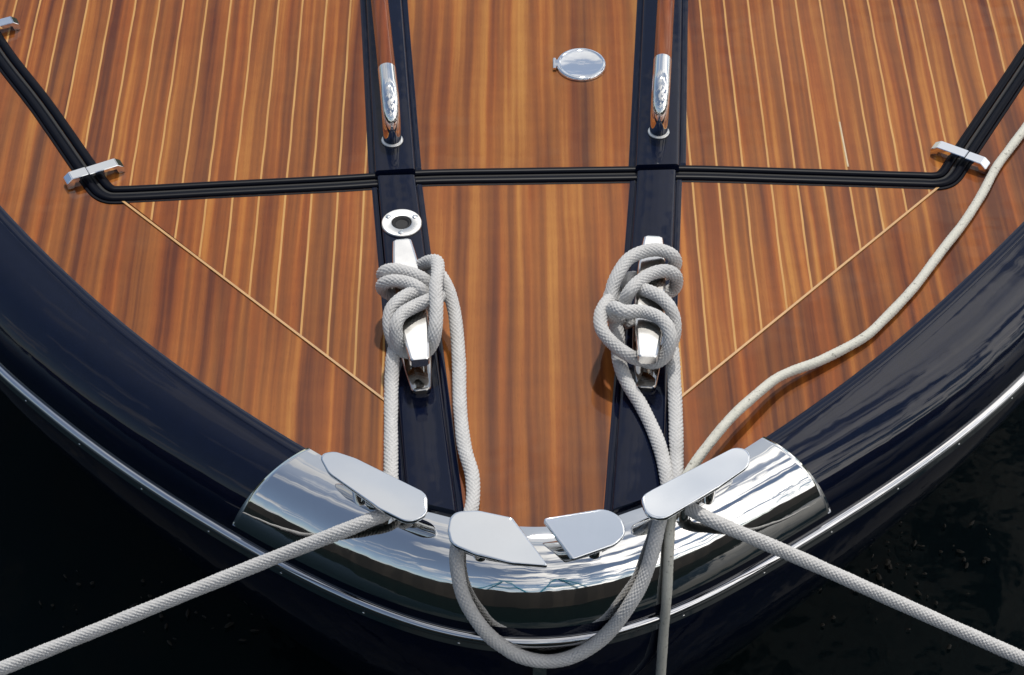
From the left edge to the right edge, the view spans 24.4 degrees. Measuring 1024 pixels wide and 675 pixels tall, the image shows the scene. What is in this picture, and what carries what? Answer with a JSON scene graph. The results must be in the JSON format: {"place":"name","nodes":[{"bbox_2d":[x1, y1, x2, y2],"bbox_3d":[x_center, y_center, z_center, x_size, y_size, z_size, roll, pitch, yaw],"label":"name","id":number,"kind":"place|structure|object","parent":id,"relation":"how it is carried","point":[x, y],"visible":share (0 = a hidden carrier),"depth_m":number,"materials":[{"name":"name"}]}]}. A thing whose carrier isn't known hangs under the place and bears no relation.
{"place":"outdoors","nodes":[
{"label":"outdoors","id":0,"kind":"place"},
{"bbox_2d":[0,390,1023,674],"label":"water","id":1,"kind":"structure","parent":0,"point":[60,514],"depth_m":4.43,"materials":[{"name":"black liquid"}]},
{"bbox_2d":[0,0,1023,674],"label":"boat","id":2,"kind":"object","parent":1,"relation":"on","point":[214,214],"visible":0.97,"depth_m":3.80,"materials":[{"name":"wood"}]},
{"bbox_2d":[0,263,445,674],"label":"mooring line","id":3,"kind":"object","parent":2,"relation":"attached to","point":[408,301],"visible":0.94,"depth_m":3.48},
{"bbox_2d":[416,254,672,667],"bbox_3d":[0.035,0.169,3.570,0.406,0.300,0.607,0,45,0],"label":"slack rope","id":4,"kind":"object","parent":2,"relation":"hanging from","point":[432,265],"visible":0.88,"depth_m":3.47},
{"bbox_2d":[593,243,1023,665],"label":"mooring line","id":5,"kind":"object","parent":2,"relation":"attached to","point":[623,310],"visible":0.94,"depth_m":3.57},
{"bbox_2d":[656,123,1023,674],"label":"line","id":6,"kind":"object","parent":2,"relation":"hanging from","point":[772,381],"visible":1,"depth_m":3.62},
{"bbox_2d":[39,521,990,648],"bbox_3d":[0.059,0.411,4.481,1.879,0.002,0.447,0,45,0],"label":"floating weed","id":7,"kind":"object","parent":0,"point":[878,575],"visible":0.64,"depth_m":4.43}
]}

